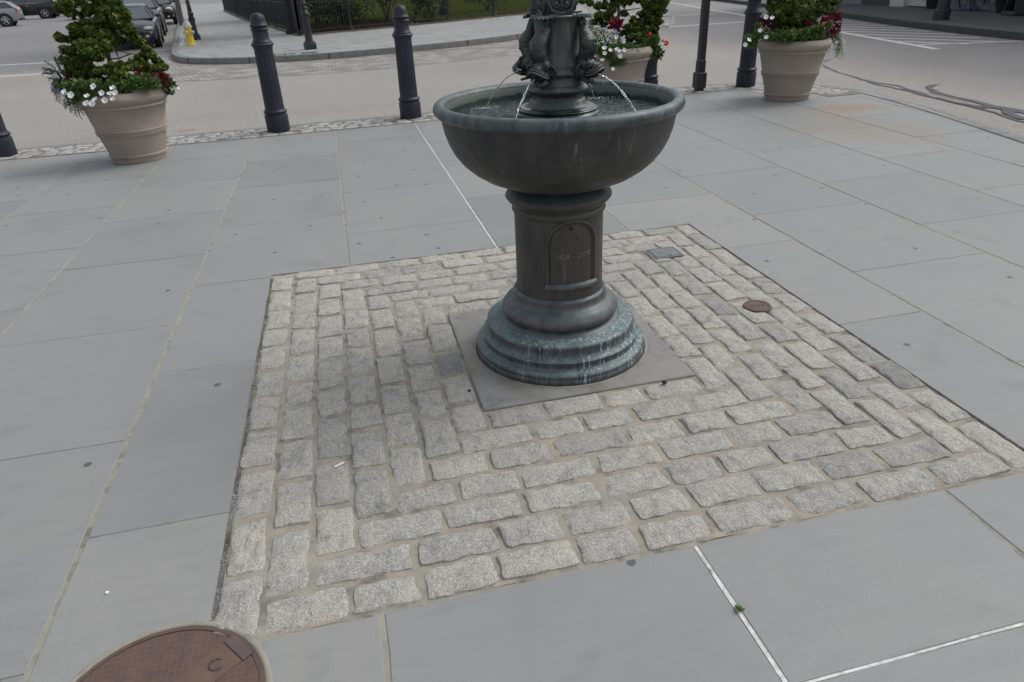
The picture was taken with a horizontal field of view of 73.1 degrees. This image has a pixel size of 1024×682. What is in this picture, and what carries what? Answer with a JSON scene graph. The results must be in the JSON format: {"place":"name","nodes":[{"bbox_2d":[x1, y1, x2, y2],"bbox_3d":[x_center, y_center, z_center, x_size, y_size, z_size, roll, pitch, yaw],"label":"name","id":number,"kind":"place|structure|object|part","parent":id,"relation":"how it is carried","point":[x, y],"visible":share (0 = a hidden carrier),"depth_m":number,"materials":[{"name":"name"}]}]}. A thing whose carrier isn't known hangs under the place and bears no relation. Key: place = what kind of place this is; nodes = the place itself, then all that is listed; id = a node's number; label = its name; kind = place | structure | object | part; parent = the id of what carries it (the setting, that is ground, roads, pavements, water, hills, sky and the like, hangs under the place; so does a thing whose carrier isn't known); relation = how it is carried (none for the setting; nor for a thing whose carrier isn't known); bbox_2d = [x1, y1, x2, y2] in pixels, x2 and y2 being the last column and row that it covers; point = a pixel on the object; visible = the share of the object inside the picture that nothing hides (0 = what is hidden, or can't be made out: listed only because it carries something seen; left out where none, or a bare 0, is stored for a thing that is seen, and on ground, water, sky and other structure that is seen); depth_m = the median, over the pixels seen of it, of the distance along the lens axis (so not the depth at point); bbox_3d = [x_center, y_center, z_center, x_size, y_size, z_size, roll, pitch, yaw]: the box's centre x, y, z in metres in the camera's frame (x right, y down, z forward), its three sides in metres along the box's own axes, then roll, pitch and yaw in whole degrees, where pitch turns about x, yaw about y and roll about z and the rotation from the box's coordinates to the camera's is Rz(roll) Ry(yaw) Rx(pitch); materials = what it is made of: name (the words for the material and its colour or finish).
{"place":"outdoors","nodes":[
{"label":"outdoors","id":0,"kind":"place"},
{"bbox_2d":[175,3,587,56],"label":"sidewalk","id":1,"kind":"structure","parent":0,"point":[221,33],"depth_m":21.83,"materials":[{"name":"grey concrete"}]},
{"bbox_2d":[174,0,183,24],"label":"utility pole","id":2,"kind":"object","parent":1,"relation":"on","point":[179,12],"visible":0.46,"depth_m":33.14,"materials":[{"name":"grey wood"}]},
{"bbox_2d":[182,18,196,45],"bbox_3d":[-9.715,-9.270,20.708,0.306,0.750,0.307,-22,34,-32],"label":"fire hydrant","id":3,"kind":"object","parent":1,"relation":"on","point":[188,31],"visible":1,"depth_m":20.66,"materials":[{"name":"yellow metal"}]},
{"bbox_2d":[186,0,200,39],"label":"lamp post","id":4,"kind":"object","parent":1,"relation":"on","point":[196,35],"visible":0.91,"depth_m":22.90,"materials":[{"name":"black metal"}]},
{"bbox_2d":[274,51,317,54],"bbox_3d":[-5.383,-7.011,16.812,1.311,0.049,0.160,-9,28,-11],"label":"moss","id":5,"kind":"object","parent":1,"relation":"on","point":[295,53],"visible":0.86,"depth_m":16.86,"materials":[{"name":"green plant"}]},
{"bbox_2d":[300,0,316,49],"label":"lamp post","id":6,"kind":"object","parent":1,"relation":"on","point":[309,43],"visible":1,"depth_m":17.66,"materials":[{"name":"black metal"}]},
{"bbox_2d":[223,10,528,35],"bbox_3d":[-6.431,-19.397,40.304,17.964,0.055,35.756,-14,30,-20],"label":"fence coping","id":7,"kind":"object","parent":1,"relation":"on","point":[280,29],"visible":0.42,"depth_m":25.94,"materials":[{"name":"grey stone"}]},
{"bbox_2d":[222,0,301,35],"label":"iron fence","id":8,"kind":"object","parent":7,"relation":"on","point":[245,9],"visible":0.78,"depth_m":28.54,"materials":[{"name":"black metal"}]},
{"bbox_2d":[296,0,530,32],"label":"iron fence","id":9,"kind":"object","parent":7,"relation":"on","point":[492,13],"visible":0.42,"depth_m":24.95,"materials":[{"name":"black metal"}]},
{"bbox_2d":[270,0,529,22],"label":"lawn","id":10,"kind":"structure","parent":0,"point":[520,4],"depth_m":36.40,"materials":[{"name":"green plant"}]},
{"bbox_2d":[284,0,303,34],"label":"park tree","id":11,"kind":"object","parent":10,"relation":"on","point":[290,26],"visible":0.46,"depth_m":23.50,"materials":[{"name":"brown wood"}]},
{"bbox_2d":[302,19,442,33],"bbox_3d":[-5.512,-12.448,27.075,5.700,0.001,8.550,-9,28,-11],"label":"mulch bed","id":12,"kind":"object","parent":10,"relation":"on","point":[320,25],"visible":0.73,"depth_m":26.74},
{"bbox_2d":[304,0,339,24],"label":"bush","id":13,"kind":"object","parent":12,"relation":"on","point":[311,10],"visible":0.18,"depth_m":26.45,"materials":[{"name":"green plant"}]},
{"bbox_2d":[307,0,376,27],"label":"bush","id":14,"kind":"object","parent":12,"relation":"on","point":[340,8],"visible":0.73,"depth_m":25.05,"materials":[{"name":"green plant"}]},
{"bbox_2d":[360,0,403,20],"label":"bush","id":15,"kind":"object","parent":12,"relation":"on","point":[386,11],"visible":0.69,"depth_m":28.36,"materials":[{"name":"green plant"}]},
{"bbox_2d":[406,0,450,19],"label":"bush","id":16,"kind":"object","parent":12,"relation":"on","point":[426,5],"visible":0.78,"depth_m":27.32,"materials":[{"name":"green plant"}]},
{"bbox_2d":[300,12,529,35],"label":"fallen leaves","id":17,"kind":"object","parent":10,"relation":"on","point":[424,24],"visible":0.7,"depth_m":26.45,"materials":[{"name":"plant"}]},
{"bbox_2d":[438,0,450,14],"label":"park tree","id":18,"kind":"object","parent":10,"relation":"on","point":[443,12],"visible":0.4,"depth_m":31.15,"materials":[{"name":"green plant"}]},
{"bbox_2d":[458,0,505,10],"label":"bush","id":19,"kind":"object","parent":10,"relation":"on","point":[488,5],"visible":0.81,"depth_m":33.45,"materials":[{"name":"green plant"}]},
{"bbox_2d":[0,89,1023,681],"bbox_3d":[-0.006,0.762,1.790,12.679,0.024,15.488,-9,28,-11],"label":"plaza paving","id":20,"kind":"structure","parent":0,"point":[838,593],"depth_m":3.03,"materials":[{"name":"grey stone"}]},
{"bbox_2d":[77,85,167,163],"bbox_3d":[-3.810,-2.160,6.900,0.834,0.668,0.834,-9,28,-11],"label":"flower pot","id":21,"kind":"object","parent":20,"relation":"on","point":[130,128],"visible":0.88,"depth_m":6.67,"materials":[{"name":"ceramic"}]},
{"bbox_2d":[40,56,84,119],"bbox_3d":[-4.190,-2.336,6.404,0.264,0.590,0.226,-9,28,-11],"label":"trailing rosemary","id":22,"kind":"object","parent":21,"relation":"on","point":[67,102],"visible":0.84,"depth_m":6.38,"materials":[{"name":"green plant"}]},
{"bbox_2d":[61,77,117,105],"bbox_3d":[-3.882,-2.301,6.356,0.494,0.246,0.192,-9,28,-11],"label":"petunia","id":23,"kind":"object","parent":21,"relation":"on","point":[79,90],"visible":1,"depth_m":6.34,"materials":[{"name":"white plant"}]},
{"bbox_2d":[53,0,169,86],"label":"conifer shrub","id":24,"kind":"object","parent":21,"relation":"on","point":[97,38],"visible":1,"depth_m":6.44,"materials":[{"name":"green plant"}]},
{"bbox_2d":[55,70,172,93],"bbox_3d":[-3.802,-2.445,6.588,1.040,0.225,0.429,-6,28,-6],"label":"ground cover plant","id":25,"kind":"object","parent":21,"relation":"on","point":[126,85],"visible":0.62,"depth_m":6.50,"materials":[{"name":"green plant"}]},
{"bbox_2d":[50,71,62,94],"bbox_3d":[-4.191,-2.367,6.333,0.118,0.201,0.098,-18,31,-26],"label":"lobelia","id":26,"kind":"object","parent":25,"relation":"on","point":[57,89],"visible":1,"depth_m":6.34,"materials":[{"name":"purple plant"}]},
{"bbox_2d":[60,73,104,82],"bbox_3d":[-4.012,-2.438,6.441,0.390,0.136,0.108,-16,31,-23],"label":"coleus","id":27,"kind":"object","parent":25,"relation":"on","point":[72,77],"visible":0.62,"depth_m":6.41,"materials":[{"name":"red plant"}]},
{"bbox_2d":[133,67,172,85],"bbox_3d":[-3.435,-2.530,6.604,0.338,0.195,0.188,-13,29,-18],"label":"coleus","id":28,"kind":"object","parent":21,"relation":"on","point":[160,75],"visible":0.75,"depth_m":6.62,"materials":[{"name":"red plant"}]},
{"bbox_2d":[162,80,181,94],"bbox_3d":[-3.369,-2.498,6.790,0.208,0.164,0.135,-9,28,-11],"label":"petunia","id":29,"kind":"object","parent":21,"relation":"on","point":[170,87],"visible":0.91,"depth_m":6.78,"materials":[{"name":"green plant"}]},
{"bbox_2d":[69,621,272,681],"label":"manhole cover","id":30,"kind":"object","parent":20,"relation":"on","point":[167,653],"visible":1,"depth_m":1.75,"materials":[{"name":"metal"}]},
{"bbox_2d":[210,279,272,631],"bbox_3d":[-1.086,0.214,2.895,0.021,0.001,2.580,-9,28,-11],"label":"grit gap","id":31,"kind":"object","parent":20,"relation":"on","point":[223,568],"visible":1,"depth_m":2.32,"materials":[{"name":"grey gravel"}]},
{"bbox_2d":[0,84,861,159],"bbox_3d":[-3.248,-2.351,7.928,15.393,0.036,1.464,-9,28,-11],"label":"edge cobbles","id":32,"kind":"object","parent":20,"relation":"on","point":[365,123],"visible":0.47,"depth_m":8.03,"materials":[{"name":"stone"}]},
{"bbox_2d":[0,113,17,157],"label":"bollard","id":33,"kind":"object","parent":32,"relation":"on","point":[7,147],"visible":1,"depth_m":7.33,"materials":[{"name":"metal"}]},
{"bbox_2d":[249,13,289,132],"bbox_3d":[-2.745,-3.006,7.766,0.263,1.247,0.263,-14,30,-20],"label":"bollard","id":34,"kind":"object","parent":32,"relation":"on","point":[275,113],"visible":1,"depth_m":7.71,"materials":[{"name":"metal"}]},
{"bbox_2d":[381,114,431,121],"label":"dry litter","id":35,"kind":"object","parent":32,"relation":"on","point":[406,119],"visible":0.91,"depth_m":8.34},
{"bbox_2d":[392,5,421,118],"bbox_3d":[-1.264,-3.294,8.182,0.263,1.247,0.263,-15,30,-22],"label":"bollard","id":36,"kind":"object","parent":32,"relation":"on","point":[409,97],"visible":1,"depth_m":8.12,"materials":[{"name":"metal"}]},
{"bbox_2d":[529,0,538,80],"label":"bollard","id":37,"kind":"object","parent":32,"relation":"on","point":[533,8],"visible":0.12,"depth_m":8.35,"materials":[{"name":"metal"}]},
{"bbox_2d":[642,1,658,84],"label":"bollard","id":38,"kind":"object","parent":32,"relation":"on","point":[651,76],"visible":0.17,"depth_m":9.15,"materials":[{"name":"metal"}]},
{"bbox_2d":[692,0,710,90],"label":"sign post","id":39,"kind":"object","parent":32,"relation":"on","point":[699,78],"visible":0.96,"depth_m":9.13,"materials":[{"name":"black metal"}]},
{"bbox_2d":[736,0,762,86],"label":"bollard","id":40,"kind":"object","parent":32,"relation":"on","point":[747,68],"visible":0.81,"depth_m":9.33,"materials":[{"name":"metal"}]},
{"bbox_2d":[17,85,1023,150],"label":"kerb gap","id":41,"kind":"object","parent":20,"relation":"on","point":[710,85],"visible":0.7,"depth_m":7.74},
{"bbox_2d":[69,123,1023,681],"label":"joint sealant","id":42,"kind":"object","parent":20,"relation":"on","point":[749,627],"visible":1,"depth_m":1.73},
{"bbox_2d":[734,603,744,611],"bbox_3d":[0.599,0.701,1.815,0.026,0.023,0.027,-9,28,-11],"label":"weed","id":43,"kind":"object","parent":42,"relation":"on","point":[738,606],"visible":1,"depth_m":1.81,"materials":[{"name":"green plant"}]},
{"bbox_2d":[448,291,695,411],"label":"fountain slab","id":44,"kind":"structure","parent":20,"relation":"on","point":[661,360],"depth_m":2.89,"materials":[{"name":"stone"}]},
{"bbox_2d":[433,0,685,387],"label":"fountain","id":45,"kind":"object","parent":44,"relation":"on","point":[558,161],"visible":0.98,"depth_m":2.67,"materials":[{"name":"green metal"}]},
{"bbox_2d":[486,71,517,107],"bbox_3d":[-0.041,-1.006,2.766,0.168,0.146,0.008,14,32,28],"label":"water jet","id":46,"kind":"object","parent":45,"relation":"attached to","point":[498,87],"visible":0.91,"depth_m":2.77,"materials":[{"name":"white"}]},
{"bbox_2d":[516,78,536,117],"bbox_3d":[0.043,-0.847,2.458,0.011,0.146,0.169,14,32,28],"label":"water jet","id":47,"kind":"object","parent":45,"relation":"attached to","point":[531,82],"visible":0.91,"depth_m":2.45,"materials":[{"name":"white"}]},
{"bbox_2d":[454,95,662,118],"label":"water","id":48,"kind":"structure","parent":45,"relation":"in","point":[508,108],"depth_m":2.79,"materials":[{"name":"clear liquid"}]},
{"bbox_2d":[462,96,608,109],"bbox_3d":[0.181,-0.891,2.681,0.680,0.002,0.597,-9,28,-11],"label":"foam","id":49,"kind":"object","parent":48,"relation":"on","point":[488,107],"visible":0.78,"depth_m":2.84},
{"bbox_2d":[598,74,634,110],"bbox_3d":[0.389,-0.899,2.526,0.169,0.146,0.010,14,32,29],"label":"water jet","id":50,"kind":"object","parent":45,"relation":"attached to","point":[622,92],"visible":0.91,"depth_m":2.52,"materials":[{"name":"white"}]},
{"bbox_2d":[592,43,652,82],"bbox_3d":[1.276,-3.237,8.459,0.867,0.695,0.867,-1,28,3],"label":"flower pot","id":51,"kind":"object","parent":20,"relation":"on","point":[634,69],"visible":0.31,"depth_m":8.10,"materials":[{"name":"ceramic"}]},
{"bbox_2d":[588,20,624,51],"bbox_3d":[1.035,-3.478,7.891,0.507,0.362,0.148,-9,28,-11],"label":"lobelia","id":52,"kind":"object","parent":51,"relation":"on","point":[601,31],"visible":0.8,"depth_m":7.88,"materials":[{"name":"white plant"}]},
{"bbox_2d":[595,35,627,70],"bbox_3d":[1.109,-3.307,7.916,0.502,0.380,0.169,-9,28,-11],"label":"petunia","id":53,"kind":"object","parent":51,"relation":"on","point":[609,56],"visible":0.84,"depth_m":7.92,"materials":[{"name":"green plant"}]},
{"bbox_2d":[607,16,624,31],"bbox_3d":[1.202,-3.658,7.975,0.240,0.189,0.167,-15,30,-21],"label":"coleus","id":54,"kind":"object","parent":51,"relation":"on","point":[616,23],"visible":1,"depth_m":7.96,"materials":[{"name":"red plant"}]},
{"bbox_2d":[577,0,669,47],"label":"conifer shrub","id":55,"kind":"object","parent":51,"relation":"on","point":[637,30],"visible":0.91,"depth_m":8.15,"materials":[{"name":"green plant"}]},
{"bbox_2d":[601,42,659,58],"bbox_3d":[1.318,-3.431,8.192,0.998,0.226,0.577,-9,28,-11],"label":"ground cover plant","id":56,"kind":"object","parent":51,"relation":"on","point":[632,46],"visible":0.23,"depth_m":8.07,"materials":[{"name":"green plant"}]},
{"bbox_2d":[643,32,668,61],"bbox_3d":[1.705,-3.499,8.211,0.347,0.337,0.160,-9,28,-11],"label":"geranium","id":57,"kind":"object","parent":51,"relation":"on","point":[652,42],"visible":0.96,"depth_m":8.18,"materials":[{"name":"green plant"}]},
{"bbox_2d":[278,224,1023,449],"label":"dark joint grit","id":58,"kind":"object","parent":20,"relation":"on","point":[998,432],"visible":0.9,"depth_m":3.14,"materials":[{"name":"black gravel"}]},
{"bbox_2d":[757,37,831,101],"bbox_3d":[3.416,-3.340,8.473,0.859,0.688,0.859,6,29,16],"label":"flower pot","id":59,"kind":"object","parent":20,"relation":"on","point":[790,72],"visible":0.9,"depth_m":8.22,"materials":[{"name":"ceramic"}]},
{"bbox_2d":[752,27,840,43],"bbox_3d":[3.339,-3.597,8.145,1.295,0.258,0.563,-9,28,-11],"label":"ground cover plant","id":60,"kind":"object","parent":59,"relation":"on","point":[776,35],"visible":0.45,"depth_m":7.98,"materials":[{"name":"green plant"}]},
{"bbox_2d":[743,14,774,49],"bbox_3d":[2.795,-3.499,7.811,0.483,0.371,0.254,-9,28,-11],"label":"petunia","id":61,"kind":"object","parent":60,"relation":"on","point":[750,41],"visible":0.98,"depth_m":7.86,"materials":[{"name":"green plant"}]},
{"bbox_2d":[758,13,776,30],"bbox_3d":[2.955,-3.684,7.978,0.246,0.232,0.155,-9,28,-11],"label":"coleus","id":62,"kind":"object","parent":60,"relation":"on","point":[766,22],"visible":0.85,"depth_m":7.97,"materials":[{"name":"red plant"}]},
{"bbox_2d":[765,0,842,41],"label":"conifer shrub","id":63,"kind":"object","parent":59,"relation":"on","point":[791,14],"visible":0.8,"depth_m":8.01,"materials":[{"name":"green plant"}]},
{"bbox_2d":[778,20,833,44],"bbox_3d":[3.384,-3.552,7.971,0.690,0.259,0.173,-9,28,-11],"label":"geranium","id":64,"kind":"object","parent":59,"relation":"on","point":[819,30],"visible":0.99,"depth_m":7.95,"materials":[{"name":"green plant"}]},
{"bbox_2d":[805,11,841,38],"bbox_3d":[3.703,-3.733,8.169,0.587,0.299,0.234,-9,28,-11],"label":"coleus","id":65,"kind":"object","parent":59,"relation":"on","point":[834,18],"visible":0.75,"depth_m":8.17,"materials":[{"name":"red plant"}]},
{"bbox_2d":[829,29,845,58],"bbox_3d":[3.944,-3.600,8.376,0.180,0.375,0.386,11,31,25],"label":"white trailing plant","id":66,"kind":"object","parent":59,"relation":"hanging from","point":[839,43],"visible":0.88,"depth_m":8.33,"materials":[{"name":"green plant"}]},
{"bbox_2d":[0,0,1023,147],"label":"road","id":67,"kind":"structure","parent":0,"point":[34,112],"depth_m":11.98,"materials":[{"name":"grey asphalt"}]},
{"bbox_2d":[0,1,24,26],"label":"parked car","id":68,"kind":"object","parent":67,"relation":"on","point":[11,14],"visible":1,"depth_m":44.54,"materials":[{"name":"silver metal"}]},
{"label":"side window","id":69,"kind":"part","parent":68,"relation":"part of","materials":[{"name":"black glass"}]},
{"bbox_2d":[0,0,57,18],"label":"parked car","id":70,"kind":"object","parent":67,"relation":"on","point":[43,9],"visible":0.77,"depth_m":56.78,"materials":[{"name":"black paint"}]},
{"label":"side window","id":71,"kind":"part","parent":70,"relation":"part of","materials":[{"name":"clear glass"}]},
{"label":"side window","id":72,"kind":"part","parent":70,"relation":"part of","materials":[{"name":"grey glass"}]},
{"bbox_2d":[71,0,91,19],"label":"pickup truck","id":73,"kind":"object","parent":67,"relation":"on","point":[78,9],"visible":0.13,"depth_m":50.93,"materials":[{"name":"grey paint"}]},
{"bbox_2d":[116,3,164,46],"bbox_3d":[-12.841,-10.627,23.306,1.953,1.350,4.194,-13,30,-19],"label":"parked car","id":74,"kind":"object","parent":67,"relation":"on","point":[145,21],"visible":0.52,"depth_m":22.48,"materials":[{"name":"black paint"}]},
{"bbox_2d":[122,0,167,35],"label":"parked car","id":75,"kind":"object","parent":67,"relation":"on","point":[154,6],"visible":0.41,"depth_m":28.31,"materials":[{"name":"grey paint"}]},
{"bbox_2d":[126,19,177,53],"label":"gutter setts","id":76,"kind":"structure","parent":67,"relation":"on","point":[169,36],"depth_m":24.46,"materials":[{"name":"grey stone"}]},
{"bbox_2d":[157,0,177,23],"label":"parked car","id":77,"kind":"object","parent":67,"relation":"on","point":[169,10],"visible":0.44,"depth_m":36.93,"materials":[{"name":"black paint"}]},
{"bbox_2d":[41,5,676,80],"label":"road setts","id":78,"kind":"structure","parent":67,"relation":"on","point":[176,71],"depth_m":16.02,"materials":[{"name":"grey stone"}]},
{"bbox_2d":[172,4,591,63],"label":"kerb","id":79,"kind":"structure","parent":67,"relation":"on","point":[177,56],"depth_m":17.14,"materials":[{"name":"stone"}]},
{"bbox_2d":[172,17,591,62],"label":"kerb joints","id":80,"kind":"object","parent":79,"relation":"on","point":[329,55],"visible":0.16,"depth_m":17.77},
{"bbox_2d":[170,13,593,63],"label":"gutter litter","id":81,"kind":"object","parent":67,"relation":"on","point":[171,57],"visible":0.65,"depth_m":17.77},
{"bbox_2d":[0,2,1018,76],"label":"road marking","id":82,"kind":"object","parent":67,"relation":"on","point":[877,38],"visible":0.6,"depth_m":16.31,"materials":[{"name":"paint"}]},
{"bbox_2d":[16,83,1023,149],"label":"plaza kerb","id":83,"kind":"structure","parent":67,"relation":"on","point":[1001,132],"depth_m":8.05,"materials":[{"name":"stone"}]},
{"bbox_2d":[711,0,1023,40],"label":"kerb","id":84,"kind":"structure","parent":67,"relation":"on","point":[1005,34],"depth_m":16.97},
{"bbox_2d":[822,59,1023,121],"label":"tar seam","id":85,"kind":"object","parent":67,"relation":"on","point":[1010,112],"visible":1,"depth_m":8.53,"materials":[{"name":"black asphalt"}]},
{"bbox_2d":[215,225,1023,636],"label":"cobble paving","id":86,"kind":"structure","parent":0,"point":[239,603],"depth_m":2.48,"materials":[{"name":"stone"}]},
{"bbox_2d":[210,224,1020,640],"bbox_3d":[0.191,0.011,3.162,2.668,0.004,2.642,-9,28,-11],"label":"grit","id":87,"kind":"object","parent":86,"relation":"on","point":[400,492],"visible":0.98,"depth_m":2.25,"materials":[{"name":"stone"}]},
{"bbox_2d":[646,246,683,258],"bbox_3d":[0.906,-0.518,4.093,0.175,0.023,0.150,-9,28,-11],"label":"valve box","id":88,"kind":"object","parent":86,"relation":"on","point":[672,252],"visible":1,"depth_m":4.08,"materials":[{"name":"grey plastic"}]},
{"bbox_2d":[743,300,771,312],"bbox_3d":[1.208,-0.169,3.400,0.136,0.017,0.136,-9,28,-11],"label":"valve cover","id":89,"kind":"object","parent":86,"relation":"on","point":[758,306],"visible":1,"depth_m":3.39,"materials":[{"name":"metal"}]},
{"bbox_2d":[742,0,1023,31],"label":"sidewalk","id":90,"kind":"structure","parent":0,"point":[984,19],"depth_m":19.09,"materials":[{"name":"grey concrete"}]},
{"bbox_2d":[841,0,994,10],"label":"shop building","id":91,"kind":"structure","parent":90,"relation":"on","point":[914,3],"depth_m":22.91,"materials":[{"name":"brick"}]},
{"bbox_2d":[906,0,925,6],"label":"door","id":92,"kind":"structure","parent":91,"relation":"in","point":[909,2],"depth_m":22.82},
{"bbox_2d":[932,0,950,19],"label":"lamp post","id":93,"kind":"object","parent":90,"relation":"on","point":[942,11],"visible":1,"depth_m":17.77,"materials":[{"name":"black metal"}]},
{"bbox_2d":[951,0,970,10],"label":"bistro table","id":94,"kind":"object","parent":90,"relation":"on","point":[959,5],"visible":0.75,"depth_m":20.59,"materials":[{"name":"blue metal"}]},
{"bbox_2d":[960,0,979,11],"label":"folding chair","id":95,"kind":"object","parent":90,"relation":"on","point":[970,5],"visible":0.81,"depth_m":20.20,"materials":[{"name":"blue metal"}]},
{"bbox_2d":[971,0,988,11],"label":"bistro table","id":96,"kind":"object","parent":90,"relation":"on","point":[973,9],"visible":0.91,"depth_m":20.00,"materials":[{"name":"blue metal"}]},
{"bbox_2d":[1001,0,1023,15],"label":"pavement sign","id":97,"kind":"object","parent":90,"relation":"on","point":[1014,8],"visible":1,"depth_m":18.04,"materials":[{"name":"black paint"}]},
{"bbox_2d":[926,0,938,8],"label":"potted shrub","id":98,"kind":"object","parent":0,"point":[931,4],"visible":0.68,"depth_m":21.74,"materials":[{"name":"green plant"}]},
{"bbox_2d":[995,0,1007,12],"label":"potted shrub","id":99,"kind":"object","parent":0,"point":[1000,5],"visible":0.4,"depth_m":19.07,"materials":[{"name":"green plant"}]}
]}

